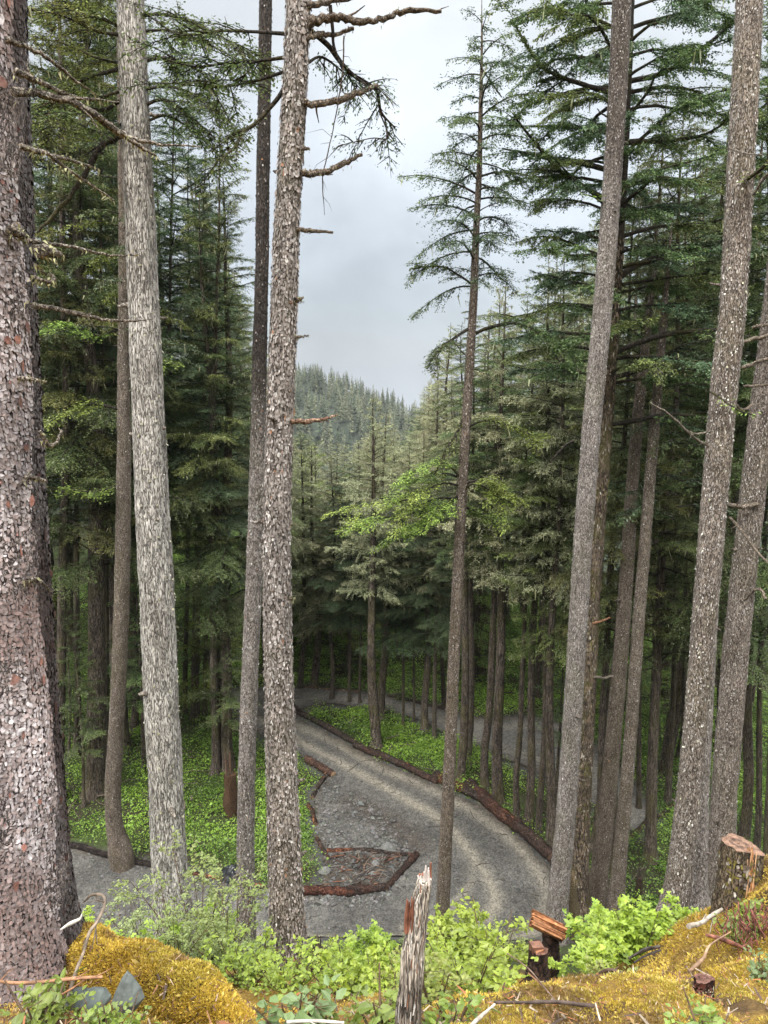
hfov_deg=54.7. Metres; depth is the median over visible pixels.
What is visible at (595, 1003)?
needle litter
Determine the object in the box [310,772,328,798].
log
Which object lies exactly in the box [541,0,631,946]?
hemlock tree
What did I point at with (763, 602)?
hemlock tree
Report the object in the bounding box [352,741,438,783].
log
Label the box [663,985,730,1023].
seedling
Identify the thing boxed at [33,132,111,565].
hemlock tree
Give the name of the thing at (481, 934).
shrub
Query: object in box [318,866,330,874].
rock
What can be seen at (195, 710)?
hemlock tree
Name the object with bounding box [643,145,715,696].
hemlock tree
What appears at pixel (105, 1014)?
seedling
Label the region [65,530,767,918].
undergrowth
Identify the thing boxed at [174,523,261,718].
hemlock sapling
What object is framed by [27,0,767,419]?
sky
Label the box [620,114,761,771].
hemlock tree
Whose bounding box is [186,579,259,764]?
hemlock sapling
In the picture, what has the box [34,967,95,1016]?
seedling
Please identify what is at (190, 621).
hemlock sapling
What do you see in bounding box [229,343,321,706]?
spruce tree
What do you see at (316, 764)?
log
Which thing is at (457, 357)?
hemlock tree
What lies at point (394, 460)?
spruce tree
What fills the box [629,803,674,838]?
log
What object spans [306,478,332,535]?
spruce tree
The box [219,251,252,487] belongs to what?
hemlock tree
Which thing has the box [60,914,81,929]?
dead branch
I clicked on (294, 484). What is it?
spruce tree
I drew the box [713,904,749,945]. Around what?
seedling
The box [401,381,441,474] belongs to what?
spruce tree
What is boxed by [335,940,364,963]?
salmonberry shrub
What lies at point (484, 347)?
hemlock tree
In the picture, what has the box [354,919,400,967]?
salmonberry shrub
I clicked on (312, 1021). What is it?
dead branch
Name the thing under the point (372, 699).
spruce tree
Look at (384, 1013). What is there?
seedling
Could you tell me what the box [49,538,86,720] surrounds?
hemlock sapling
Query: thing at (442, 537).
hemlock sapling
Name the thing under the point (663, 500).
hemlock tree
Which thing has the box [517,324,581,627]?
hemlock tree
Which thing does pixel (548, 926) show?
split block
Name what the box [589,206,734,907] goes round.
hemlock tree
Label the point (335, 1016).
seedling
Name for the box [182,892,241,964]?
salmonberry shrub
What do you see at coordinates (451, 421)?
spruce tree
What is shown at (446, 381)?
spruce tree
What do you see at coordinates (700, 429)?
hemlock tree
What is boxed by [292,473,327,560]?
spruce tree
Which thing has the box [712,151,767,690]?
hemlock tree
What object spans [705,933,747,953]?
root
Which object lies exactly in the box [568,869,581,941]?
snag
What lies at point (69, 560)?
hemlock tree
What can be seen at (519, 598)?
hemlock tree
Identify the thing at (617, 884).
hemlock tree
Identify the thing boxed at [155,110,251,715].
hemlock tree
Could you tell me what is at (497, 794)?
spruce tree
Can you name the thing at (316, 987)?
shrub
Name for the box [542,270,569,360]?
hemlock tree
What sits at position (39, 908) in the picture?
spruce tree
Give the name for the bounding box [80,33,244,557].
hemlock tree
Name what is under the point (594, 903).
salmonberry shrub
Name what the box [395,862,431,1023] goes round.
snag
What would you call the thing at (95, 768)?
hemlock tree
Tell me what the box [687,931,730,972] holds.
dead branch
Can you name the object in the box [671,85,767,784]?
hemlock tree
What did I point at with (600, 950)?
salmonberry shrub
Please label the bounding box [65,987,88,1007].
slate rock
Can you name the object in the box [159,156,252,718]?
hemlock tree
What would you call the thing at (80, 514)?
hemlock tree
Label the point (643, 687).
hemlock sapling
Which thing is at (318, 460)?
spruce tree
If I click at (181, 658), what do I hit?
hemlock sapling
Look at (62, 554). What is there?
hemlock tree
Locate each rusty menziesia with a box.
[252,974,346,1023]
[743,944,767,985]
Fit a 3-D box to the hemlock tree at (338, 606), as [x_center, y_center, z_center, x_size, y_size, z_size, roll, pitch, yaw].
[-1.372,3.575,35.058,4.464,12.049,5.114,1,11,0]
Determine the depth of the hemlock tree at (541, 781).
23.95 m
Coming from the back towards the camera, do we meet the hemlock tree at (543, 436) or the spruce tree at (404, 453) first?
the spruce tree at (404, 453)
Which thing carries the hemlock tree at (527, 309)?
on the ground
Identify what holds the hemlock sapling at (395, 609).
on the ground
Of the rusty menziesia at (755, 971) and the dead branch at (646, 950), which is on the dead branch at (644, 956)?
the dead branch at (646, 950)
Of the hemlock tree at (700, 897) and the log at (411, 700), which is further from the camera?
the log at (411, 700)
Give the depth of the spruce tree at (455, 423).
42.99 m
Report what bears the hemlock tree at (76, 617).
on the ground
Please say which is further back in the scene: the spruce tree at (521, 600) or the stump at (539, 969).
the spruce tree at (521, 600)
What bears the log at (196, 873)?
on the ground
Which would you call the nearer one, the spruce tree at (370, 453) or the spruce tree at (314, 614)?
the spruce tree at (314, 614)
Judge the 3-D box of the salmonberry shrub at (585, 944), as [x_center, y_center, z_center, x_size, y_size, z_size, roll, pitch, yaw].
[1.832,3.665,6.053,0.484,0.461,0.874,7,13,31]
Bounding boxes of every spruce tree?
[0,0,200,1006]
[112,0,448,971]
[171,156,251,448]
[214,212,251,455]
[218,271,251,581]
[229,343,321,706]
[290,433,337,688]
[290,445,308,628]
[291,437,309,498]
[291,441,306,610]
[292,445,343,686]
[292,454,369,699]
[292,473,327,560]
[293,443,309,507]
[299,438,333,505]
[299,455,330,522]
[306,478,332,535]
[308,480,369,640]
[313,444,352,578]
[324,397,420,750]
[324,443,356,540]
[340,410,410,721]
[342,439,380,534]
[344,442,371,518]
[348,442,371,468]
[350,421,394,596]
[350,429,383,518]
[359,455,410,637]
[378,431,417,516]
[378,437,411,510]
[379,434,453,733]
[384,443,434,612]
[396,446,410,496]
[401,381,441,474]
[401,430,420,464]
[404,356,444,504]
[405,390,439,536]
[406,390,426,442]
[406,412,481,706]
[411,326,463,574]
[411,379,438,455]
[413,371,449,582]
[421,351,461,566]
[427,378,481,621]
[435,379,462,557]
[437,284,546,806]
[470,351,521,627]
[476,284,525,461]
[485,278,608,826]
[487,248,635,846]
[504,322,543,615]
[544,225,637,495]
[612,234,730,716]
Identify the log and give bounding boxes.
[70,841,150,867]
[190,871,219,879]
[255,883,268,889]
[294,704,361,743]
[303,686,357,691]
[303,884,352,896]
[304,755,335,776]
[307,803,317,825]
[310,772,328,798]
[315,836,329,858]
[327,846,412,856]
[346,883,385,896]
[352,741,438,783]
[385,850,419,890]
[387,694,445,710]
[432,770,478,800]
[463,778,552,861]
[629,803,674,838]
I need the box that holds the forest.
[42,362,658,519]
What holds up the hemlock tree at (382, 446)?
on the ground
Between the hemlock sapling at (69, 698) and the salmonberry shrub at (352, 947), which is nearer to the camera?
the salmonberry shrub at (352, 947)
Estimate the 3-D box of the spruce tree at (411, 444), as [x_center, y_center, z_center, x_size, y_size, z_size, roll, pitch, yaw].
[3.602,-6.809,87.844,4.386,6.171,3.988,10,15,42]
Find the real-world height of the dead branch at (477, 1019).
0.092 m
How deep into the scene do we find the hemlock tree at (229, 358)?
27.32 m
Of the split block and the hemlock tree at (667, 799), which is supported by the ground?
the hemlock tree at (667, 799)
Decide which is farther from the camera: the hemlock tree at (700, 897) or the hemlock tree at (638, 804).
the hemlock tree at (638, 804)
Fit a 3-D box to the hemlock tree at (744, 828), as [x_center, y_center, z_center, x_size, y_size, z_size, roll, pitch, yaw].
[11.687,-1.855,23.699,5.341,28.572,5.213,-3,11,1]
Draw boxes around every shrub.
[81,905,114,927]
[83,906,148,937]
[104,874,217,954]
[108,826,267,964]
[112,918,182,943]
[125,867,226,957]
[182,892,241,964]
[183,850,269,971]
[195,922,292,989]
[229,915,280,972]
[242,934,336,1003]
[277,930,398,1000]
[313,944,437,1000]
[321,932,359,968]
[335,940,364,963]
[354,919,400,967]
[397,922,538,1000]
[424,923,465,973]
[426,888,550,989]
[427,900,489,962]
[470,911,496,956]
[476,909,527,964]
[514,943,528,963]
[548,921,627,977]
[562,897,643,955]
[564,888,698,964]
[575,921,623,967]
[578,903,621,945]
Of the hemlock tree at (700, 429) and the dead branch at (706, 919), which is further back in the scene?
the hemlock tree at (700, 429)
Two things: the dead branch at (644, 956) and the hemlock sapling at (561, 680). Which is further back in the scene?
the hemlock sapling at (561, 680)
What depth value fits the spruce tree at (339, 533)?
41.30 m
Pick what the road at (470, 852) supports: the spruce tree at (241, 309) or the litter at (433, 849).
the litter at (433, 849)
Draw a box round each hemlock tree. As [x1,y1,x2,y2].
[27,0,282,957]
[28,0,135,799]
[28,0,187,755]
[28,0,226,802]
[30,54,115,652]
[31,2,155,754]
[31,100,98,545]
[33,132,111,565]
[35,3,208,872]
[35,219,85,691]
[37,0,198,757]
[40,40,184,695]
[44,1,222,729]
[72,128,131,404]
[73,147,192,507]
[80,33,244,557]
[139,169,304,767]
[152,145,186,491]
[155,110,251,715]
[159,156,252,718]
[161,192,263,773]
[162,128,268,775]
[164,154,250,721]
[164,159,248,460]
[164,181,244,544]
[171,198,253,678]
[217,306,266,513]
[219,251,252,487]
[232,0,272,954]
[234,290,253,485]
[293,432,324,480]
[308,462,400,701]
[318,465,400,703]
[320,0,588,937]
[350,480,449,726]
[356,473,450,723]
[370,434,395,461]
[375,453,491,740]
[397,425,422,457]
[399,403,430,476]
[405,292,521,782]
[415,343,532,765]
[433,323,481,431]
[438,346,495,479]
[438,346,510,606]
[448,330,520,675]
[450,311,519,689]
[452,307,547,792]
[464,0,767,934]
[470,309,576,819]
[472,305,519,595]
[474,314,497,474]
[474,328,533,622]
[482,257,620,833]
[505,296,540,550]
[505,327,585,700]
[506,357,570,661]
[507,321,539,602]
[510,257,586,673]
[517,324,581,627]
[518,253,618,539]
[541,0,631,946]
[542,77,714,874]
[542,242,593,650]
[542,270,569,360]
[544,116,767,864]
[555,161,690,852]
[564,238,640,669]
[564,290,617,610]
[565,220,628,508]
[575,185,706,808]
[582,195,681,714]
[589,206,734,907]
[606,164,766,911]
[608,254,631,631]
[612,241,667,653]
[614,143,745,805]
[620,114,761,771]
[621,170,673,629]
[631,132,735,738]
[642,197,672,638]
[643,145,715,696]
[648,20,767,857]
[649,112,763,779]
[650,0,767,925]
[652,187,685,643]
[659,178,765,536]
[661,159,767,743]
[662,1,767,841]
[662,45,767,768]
[668,155,715,599]
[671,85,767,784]
[672,7,767,850]
[685,77,767,744]
[692,542,724,912]
[708,255,767,900]
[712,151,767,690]
[725,180,767,586]
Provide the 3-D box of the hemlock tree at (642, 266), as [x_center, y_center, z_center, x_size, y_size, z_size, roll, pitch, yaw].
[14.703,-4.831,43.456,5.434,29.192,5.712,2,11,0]
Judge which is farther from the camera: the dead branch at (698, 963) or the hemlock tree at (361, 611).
the hemlock tree at (361, 611)
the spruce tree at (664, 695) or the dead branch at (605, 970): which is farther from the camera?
the spruce tree at (664, 695)
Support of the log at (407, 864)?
on the ground
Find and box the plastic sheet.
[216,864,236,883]
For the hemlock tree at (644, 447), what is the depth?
37.48 m
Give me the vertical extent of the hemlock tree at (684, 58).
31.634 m
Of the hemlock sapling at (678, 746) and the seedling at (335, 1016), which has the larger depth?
the hemlock sapling at (678, 746)
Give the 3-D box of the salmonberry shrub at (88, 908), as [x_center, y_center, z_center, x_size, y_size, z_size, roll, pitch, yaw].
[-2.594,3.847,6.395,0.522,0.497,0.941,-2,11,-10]
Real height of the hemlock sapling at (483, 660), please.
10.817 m
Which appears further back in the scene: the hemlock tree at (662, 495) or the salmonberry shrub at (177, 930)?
the hemlock tree at (662, 495)
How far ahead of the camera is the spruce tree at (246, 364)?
45.73 m
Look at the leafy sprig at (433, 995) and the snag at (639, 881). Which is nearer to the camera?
the leafy sprig at (433, 995)
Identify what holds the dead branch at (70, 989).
on the dead branch at (81, 977)
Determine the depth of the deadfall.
31.89 m
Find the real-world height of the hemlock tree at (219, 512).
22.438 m
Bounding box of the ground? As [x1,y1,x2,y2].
[0,383,767,1023]
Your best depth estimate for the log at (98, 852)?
24.73 m
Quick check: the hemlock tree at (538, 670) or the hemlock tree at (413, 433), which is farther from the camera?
the hemlock tree at (413, 433)
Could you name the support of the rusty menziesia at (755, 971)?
on the ground
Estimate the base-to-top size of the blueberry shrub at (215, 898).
1.536 m
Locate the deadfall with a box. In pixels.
[65,638,763,894]
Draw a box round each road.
[71,707,550,939]
[232,687,657,831]
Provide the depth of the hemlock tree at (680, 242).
31.67 m
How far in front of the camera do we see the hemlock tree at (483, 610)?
37.04 m
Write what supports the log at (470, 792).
on the ground
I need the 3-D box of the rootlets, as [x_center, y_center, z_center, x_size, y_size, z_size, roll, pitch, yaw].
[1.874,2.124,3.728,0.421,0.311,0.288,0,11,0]
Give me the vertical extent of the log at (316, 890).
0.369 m
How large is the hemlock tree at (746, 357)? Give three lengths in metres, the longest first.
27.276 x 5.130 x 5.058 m
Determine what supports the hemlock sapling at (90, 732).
on the ground
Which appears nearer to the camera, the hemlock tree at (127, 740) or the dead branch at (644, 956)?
the dead branch at (644, 956)
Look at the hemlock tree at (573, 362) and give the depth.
46.46 m
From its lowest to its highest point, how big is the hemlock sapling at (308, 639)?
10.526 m
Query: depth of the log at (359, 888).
22.92 m
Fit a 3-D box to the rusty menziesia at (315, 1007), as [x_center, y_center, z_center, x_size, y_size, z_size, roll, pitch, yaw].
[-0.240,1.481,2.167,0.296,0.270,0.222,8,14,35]
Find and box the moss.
[0,854,767,1023]
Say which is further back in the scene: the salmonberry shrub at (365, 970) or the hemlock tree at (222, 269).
the hemlock tree at (222, 269)
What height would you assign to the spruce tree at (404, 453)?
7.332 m
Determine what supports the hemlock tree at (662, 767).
on the ground
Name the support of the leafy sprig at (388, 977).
on the ground
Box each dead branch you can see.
[0,967,112,984]
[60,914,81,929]
[61,980,84,995]
[66,893,108,1000]
[286,1019,343,1023]
[470,1003,495,1023]
[494,1000,595,1007]
[506,953,554,999]
[598,967,628,974]
[628,945,659,959]
[632,946,654,956]
[633,949,660,963]
[686,908,722,933]
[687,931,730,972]
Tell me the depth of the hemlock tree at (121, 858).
21.72 m
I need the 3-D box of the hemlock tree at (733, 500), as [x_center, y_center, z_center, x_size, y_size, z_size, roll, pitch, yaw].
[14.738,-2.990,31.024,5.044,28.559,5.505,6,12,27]
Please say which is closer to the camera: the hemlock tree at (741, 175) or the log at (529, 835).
the hemlock tree at (741, 175)
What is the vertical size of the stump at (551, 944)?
0.444 m
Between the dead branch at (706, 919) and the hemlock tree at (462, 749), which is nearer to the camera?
the dead branch at (706, 919)
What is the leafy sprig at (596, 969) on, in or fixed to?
on the ground
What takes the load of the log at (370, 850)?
on the ground
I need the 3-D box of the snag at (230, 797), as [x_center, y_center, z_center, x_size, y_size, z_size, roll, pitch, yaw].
[-5.601,9.915,26.876,0.621,2.735,0.594,0,11,0]
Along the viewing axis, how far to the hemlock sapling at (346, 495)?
45.15 m
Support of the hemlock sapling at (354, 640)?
on the ground
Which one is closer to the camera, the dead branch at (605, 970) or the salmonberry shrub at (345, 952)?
the dead branch at (605, 970)
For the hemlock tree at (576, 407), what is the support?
on the ground
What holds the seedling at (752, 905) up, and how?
on the ground
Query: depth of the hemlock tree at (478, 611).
34.97 m
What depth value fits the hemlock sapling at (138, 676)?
28.38 m
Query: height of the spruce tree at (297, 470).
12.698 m
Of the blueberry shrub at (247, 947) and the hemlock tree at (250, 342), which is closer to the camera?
the blueberry shrub at (247, 947)
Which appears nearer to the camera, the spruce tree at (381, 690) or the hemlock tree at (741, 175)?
the hemlock tree at (741, 175)
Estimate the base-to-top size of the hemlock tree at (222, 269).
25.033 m
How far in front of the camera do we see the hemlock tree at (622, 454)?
22.41 m
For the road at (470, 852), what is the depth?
24.47 m
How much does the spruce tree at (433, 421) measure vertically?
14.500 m
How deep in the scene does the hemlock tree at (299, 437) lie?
78.86 m
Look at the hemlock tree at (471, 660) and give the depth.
29.02 m
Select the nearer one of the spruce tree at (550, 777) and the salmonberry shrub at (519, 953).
the salmonberry shrub at (519, 953)
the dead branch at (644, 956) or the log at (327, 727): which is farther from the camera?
the log at (327, 727)
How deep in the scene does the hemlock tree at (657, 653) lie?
21.98 m
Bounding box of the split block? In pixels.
[529,909,567,942]
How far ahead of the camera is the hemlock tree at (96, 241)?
51.30 m
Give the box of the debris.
[312,851,404,885]
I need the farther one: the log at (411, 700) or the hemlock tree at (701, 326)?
the hemlock tree at (701, 326)
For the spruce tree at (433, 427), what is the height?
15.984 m
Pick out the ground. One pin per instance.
(750, 1009)
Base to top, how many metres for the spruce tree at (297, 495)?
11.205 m
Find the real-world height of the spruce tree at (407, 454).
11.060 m
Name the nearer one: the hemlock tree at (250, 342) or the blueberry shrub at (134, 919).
the blueberry shrub at (134, 919)
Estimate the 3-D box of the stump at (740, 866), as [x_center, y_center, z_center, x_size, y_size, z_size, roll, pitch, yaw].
[2.222,2.384,4.701,0.309,0.702,0.285,0,11,0]
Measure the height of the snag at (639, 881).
1.305 m
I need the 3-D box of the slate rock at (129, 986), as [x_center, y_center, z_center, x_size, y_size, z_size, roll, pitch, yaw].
[-0.850,1.591,2.467,0.094,0.141,0.074,5,12,25]
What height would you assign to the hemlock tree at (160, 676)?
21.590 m
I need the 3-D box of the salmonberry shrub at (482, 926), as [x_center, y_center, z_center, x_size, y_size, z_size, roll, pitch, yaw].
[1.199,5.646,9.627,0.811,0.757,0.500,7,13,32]
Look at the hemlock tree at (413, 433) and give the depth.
68.38 m
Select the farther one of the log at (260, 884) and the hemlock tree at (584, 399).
the hemlock tree at (584, 399)
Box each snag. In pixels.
[223,750,237,818]
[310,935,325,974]
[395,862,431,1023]
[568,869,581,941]
[634,866,642,898]
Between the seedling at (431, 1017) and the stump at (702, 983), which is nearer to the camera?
the seedling at (431, 1017)
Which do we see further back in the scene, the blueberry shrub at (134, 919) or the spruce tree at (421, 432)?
the spruce tree at (421, 432)
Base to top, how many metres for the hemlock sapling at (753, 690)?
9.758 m
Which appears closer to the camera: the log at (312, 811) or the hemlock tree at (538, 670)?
the log at (312, 811)
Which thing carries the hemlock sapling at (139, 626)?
on the ground
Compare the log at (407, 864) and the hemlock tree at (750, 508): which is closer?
the hemlock tree at (750, 508)
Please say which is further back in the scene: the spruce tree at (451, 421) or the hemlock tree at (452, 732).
the spruce tree at (451, 421)
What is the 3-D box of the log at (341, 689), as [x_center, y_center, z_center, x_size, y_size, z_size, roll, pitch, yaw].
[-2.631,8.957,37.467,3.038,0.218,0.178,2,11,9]
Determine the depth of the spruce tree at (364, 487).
44.07 m
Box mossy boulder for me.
[64,921,262,1023]
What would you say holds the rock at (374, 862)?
on the ground
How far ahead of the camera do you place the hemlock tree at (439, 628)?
30.78 m
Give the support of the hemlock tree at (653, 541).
on the ground
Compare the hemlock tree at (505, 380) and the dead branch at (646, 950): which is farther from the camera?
the hemlock tree at (505, 380)
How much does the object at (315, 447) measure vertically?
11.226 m
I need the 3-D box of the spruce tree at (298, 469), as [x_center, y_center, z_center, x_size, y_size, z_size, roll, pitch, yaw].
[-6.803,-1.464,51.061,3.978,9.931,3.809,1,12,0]
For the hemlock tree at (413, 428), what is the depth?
90.92 m
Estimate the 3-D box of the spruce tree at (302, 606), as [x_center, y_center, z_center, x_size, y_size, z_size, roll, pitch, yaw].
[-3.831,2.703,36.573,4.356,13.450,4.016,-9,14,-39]
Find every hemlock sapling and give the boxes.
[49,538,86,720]
[53,603,87,759]
[57,614,109,807]
[86,514,179,772]
[109,548,188,704]
[127,583,178,671]
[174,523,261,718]
[177,563,234,646]
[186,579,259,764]
[290,471,328,645]
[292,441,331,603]
[309,490,382,669]
[333,465,363,581]
[337,472,366,620]
[358,448,415,580]
[375,509,410,658]
[403,445,457,653]
[431,493,519,677]
[468,530,490,614]
[535,612,567,805]
[595,531,670,708]
[641,587,716,766]
[645,595,672,697]
[752,537,767,708]
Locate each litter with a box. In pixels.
[0,880,767,1023]
[219,737,545,927]
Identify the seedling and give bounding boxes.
[0,977,68,1023]
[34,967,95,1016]
[70,1000,126,1023]
[88,993,160,1023]
[301,1001,356,1023]
[338,962,428,1023]
[421,991,500,1023]
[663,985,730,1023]
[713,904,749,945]
[722,897,765,925]
[733,911,767,939]
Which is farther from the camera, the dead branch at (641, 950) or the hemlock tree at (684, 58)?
the hemlock tree at (684, 58)
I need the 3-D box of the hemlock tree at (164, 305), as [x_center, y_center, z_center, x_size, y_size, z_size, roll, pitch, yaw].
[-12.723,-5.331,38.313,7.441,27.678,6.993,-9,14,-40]
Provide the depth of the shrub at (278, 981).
4.28 m
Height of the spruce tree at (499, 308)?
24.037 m
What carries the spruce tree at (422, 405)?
on the ground
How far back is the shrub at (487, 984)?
3.57 m
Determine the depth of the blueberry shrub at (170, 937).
6.24 m
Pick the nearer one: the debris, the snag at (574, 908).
the snag at (574, 908)
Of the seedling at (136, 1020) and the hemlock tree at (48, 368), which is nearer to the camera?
the seedling at (136, 1020)
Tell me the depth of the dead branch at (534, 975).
2.85 m
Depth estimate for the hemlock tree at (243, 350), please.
42.31 m
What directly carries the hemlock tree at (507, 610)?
on the ground
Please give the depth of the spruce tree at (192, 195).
48.58 m
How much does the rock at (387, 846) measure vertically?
0.319 m
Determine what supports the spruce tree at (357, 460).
on the ground
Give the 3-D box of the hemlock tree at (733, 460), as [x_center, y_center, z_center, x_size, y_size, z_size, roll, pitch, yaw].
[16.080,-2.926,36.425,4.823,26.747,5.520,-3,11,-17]
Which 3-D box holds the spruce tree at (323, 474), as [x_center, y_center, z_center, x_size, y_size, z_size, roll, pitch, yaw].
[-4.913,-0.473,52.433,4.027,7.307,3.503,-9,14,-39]
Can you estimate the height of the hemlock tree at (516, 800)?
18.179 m
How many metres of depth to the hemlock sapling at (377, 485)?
45.13 m
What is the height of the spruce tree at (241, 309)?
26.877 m
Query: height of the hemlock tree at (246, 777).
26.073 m
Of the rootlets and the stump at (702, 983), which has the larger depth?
the rootlets
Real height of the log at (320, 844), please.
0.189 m
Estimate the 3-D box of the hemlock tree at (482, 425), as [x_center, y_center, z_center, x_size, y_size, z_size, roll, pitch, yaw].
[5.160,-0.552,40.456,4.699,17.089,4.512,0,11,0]
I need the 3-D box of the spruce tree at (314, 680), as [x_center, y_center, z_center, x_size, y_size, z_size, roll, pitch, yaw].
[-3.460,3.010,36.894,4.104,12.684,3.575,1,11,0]
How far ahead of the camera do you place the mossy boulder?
2.87 m
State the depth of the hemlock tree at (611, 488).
50.19 m
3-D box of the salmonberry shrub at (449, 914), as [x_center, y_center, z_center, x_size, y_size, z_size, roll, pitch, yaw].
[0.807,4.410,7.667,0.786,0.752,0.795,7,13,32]
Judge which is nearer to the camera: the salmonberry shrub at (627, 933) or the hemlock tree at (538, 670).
the salmonberry shrub at (627, 933)
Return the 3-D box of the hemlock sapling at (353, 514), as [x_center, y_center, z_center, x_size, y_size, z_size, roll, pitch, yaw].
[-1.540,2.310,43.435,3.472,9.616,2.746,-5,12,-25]
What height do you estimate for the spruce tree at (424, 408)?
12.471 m
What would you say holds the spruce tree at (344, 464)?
on the ground
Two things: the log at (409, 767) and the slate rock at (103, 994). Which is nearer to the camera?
the slate rock at (103, 994)
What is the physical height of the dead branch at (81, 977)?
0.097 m
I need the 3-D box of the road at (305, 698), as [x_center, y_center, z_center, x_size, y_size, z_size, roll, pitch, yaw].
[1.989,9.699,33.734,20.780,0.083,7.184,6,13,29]
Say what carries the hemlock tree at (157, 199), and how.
on the ground
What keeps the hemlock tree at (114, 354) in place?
on the ground
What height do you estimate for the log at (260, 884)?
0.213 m
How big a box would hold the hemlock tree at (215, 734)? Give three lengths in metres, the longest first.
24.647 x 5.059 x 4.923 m
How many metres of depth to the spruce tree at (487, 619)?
43.29 m
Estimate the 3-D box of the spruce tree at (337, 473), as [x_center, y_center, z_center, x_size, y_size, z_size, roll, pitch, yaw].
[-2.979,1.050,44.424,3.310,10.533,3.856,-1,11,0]
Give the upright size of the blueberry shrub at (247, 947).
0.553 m
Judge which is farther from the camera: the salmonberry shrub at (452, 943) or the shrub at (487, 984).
the salmonberry shrub at (452, 943)
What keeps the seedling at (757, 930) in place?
on the ground
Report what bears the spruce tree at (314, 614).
on the ground
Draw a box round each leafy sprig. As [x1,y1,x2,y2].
[340,948,398,1016]
[386,945,471,1007]
[585,952,637,974]
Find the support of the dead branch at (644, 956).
on the moss
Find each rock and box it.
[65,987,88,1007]
[74,987,110,1011]
[111,970,144,1013]
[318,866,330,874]
[371,859,379,865]
[381,842,395,850]
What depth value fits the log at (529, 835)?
26.21 m
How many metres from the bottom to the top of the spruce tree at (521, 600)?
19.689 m
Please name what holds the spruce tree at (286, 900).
on the ground
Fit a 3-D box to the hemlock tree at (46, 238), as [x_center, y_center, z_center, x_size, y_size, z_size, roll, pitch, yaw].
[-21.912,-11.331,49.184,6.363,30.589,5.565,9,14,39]
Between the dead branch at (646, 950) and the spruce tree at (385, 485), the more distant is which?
the spruce tree at (385, 485)
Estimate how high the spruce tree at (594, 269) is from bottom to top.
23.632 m
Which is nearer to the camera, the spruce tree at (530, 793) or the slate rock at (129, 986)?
the slate rock at (129, 986)
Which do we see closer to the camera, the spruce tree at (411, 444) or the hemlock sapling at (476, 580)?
the hemlock sapling at (476, 580)
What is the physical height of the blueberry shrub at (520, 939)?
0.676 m
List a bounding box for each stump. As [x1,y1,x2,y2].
[524,941,548,984]
[542,933,559,979]
[692,973,714,1000]
[709,833,764,919]
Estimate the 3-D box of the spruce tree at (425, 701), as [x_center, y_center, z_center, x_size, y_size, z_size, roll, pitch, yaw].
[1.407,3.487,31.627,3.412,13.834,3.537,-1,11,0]
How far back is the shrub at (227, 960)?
4.84 m
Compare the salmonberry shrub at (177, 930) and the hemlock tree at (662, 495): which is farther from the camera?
the hemlock tree at (662, 495)
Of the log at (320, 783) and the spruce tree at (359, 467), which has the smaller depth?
the log at (320, 783)
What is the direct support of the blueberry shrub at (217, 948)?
on the ground
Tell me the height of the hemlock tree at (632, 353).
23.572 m
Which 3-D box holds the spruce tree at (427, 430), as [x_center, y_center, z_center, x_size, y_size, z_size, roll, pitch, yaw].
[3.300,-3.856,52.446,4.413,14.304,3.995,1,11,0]
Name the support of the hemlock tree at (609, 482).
on the ground
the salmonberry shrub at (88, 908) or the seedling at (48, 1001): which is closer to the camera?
the seedling at (48, 1001)
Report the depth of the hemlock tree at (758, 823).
23.93 m
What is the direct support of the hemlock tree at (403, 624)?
on the ground
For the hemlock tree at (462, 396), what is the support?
on the ground
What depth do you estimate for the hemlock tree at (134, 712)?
29.78 m
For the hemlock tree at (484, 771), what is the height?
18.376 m
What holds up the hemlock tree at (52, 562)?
on the ground
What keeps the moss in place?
on the ground
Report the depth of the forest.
471.34 m
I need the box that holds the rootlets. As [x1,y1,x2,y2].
[714,900,767,956]
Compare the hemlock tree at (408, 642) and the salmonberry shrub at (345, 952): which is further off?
the hemlock tree at (408, 642)
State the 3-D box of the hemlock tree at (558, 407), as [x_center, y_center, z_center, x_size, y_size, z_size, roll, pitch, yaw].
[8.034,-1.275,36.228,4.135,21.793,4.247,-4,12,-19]
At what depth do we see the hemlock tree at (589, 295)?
42.00 m
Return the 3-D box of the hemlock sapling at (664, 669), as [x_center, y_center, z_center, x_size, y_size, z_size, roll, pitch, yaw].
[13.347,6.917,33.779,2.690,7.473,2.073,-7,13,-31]
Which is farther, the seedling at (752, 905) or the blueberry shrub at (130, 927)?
the blueberry shrub at (130, 927)
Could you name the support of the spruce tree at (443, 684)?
on the ground
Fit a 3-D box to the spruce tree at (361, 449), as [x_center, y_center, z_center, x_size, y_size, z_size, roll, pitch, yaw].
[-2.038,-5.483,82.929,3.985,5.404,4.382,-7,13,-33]
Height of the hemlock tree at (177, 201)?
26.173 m
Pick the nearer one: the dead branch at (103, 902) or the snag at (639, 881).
the dead branch at (103, 902)
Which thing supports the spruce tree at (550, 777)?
on the ground
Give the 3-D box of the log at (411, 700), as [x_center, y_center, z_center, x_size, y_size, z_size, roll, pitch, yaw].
[1.602,9.223,36.010,3.231,0.249,0.308,6,13,30]
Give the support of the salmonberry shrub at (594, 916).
on the ground
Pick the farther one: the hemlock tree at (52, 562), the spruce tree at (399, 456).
the spruce tree at (399, 456)
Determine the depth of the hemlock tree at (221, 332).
35.48 m
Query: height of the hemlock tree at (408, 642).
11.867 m

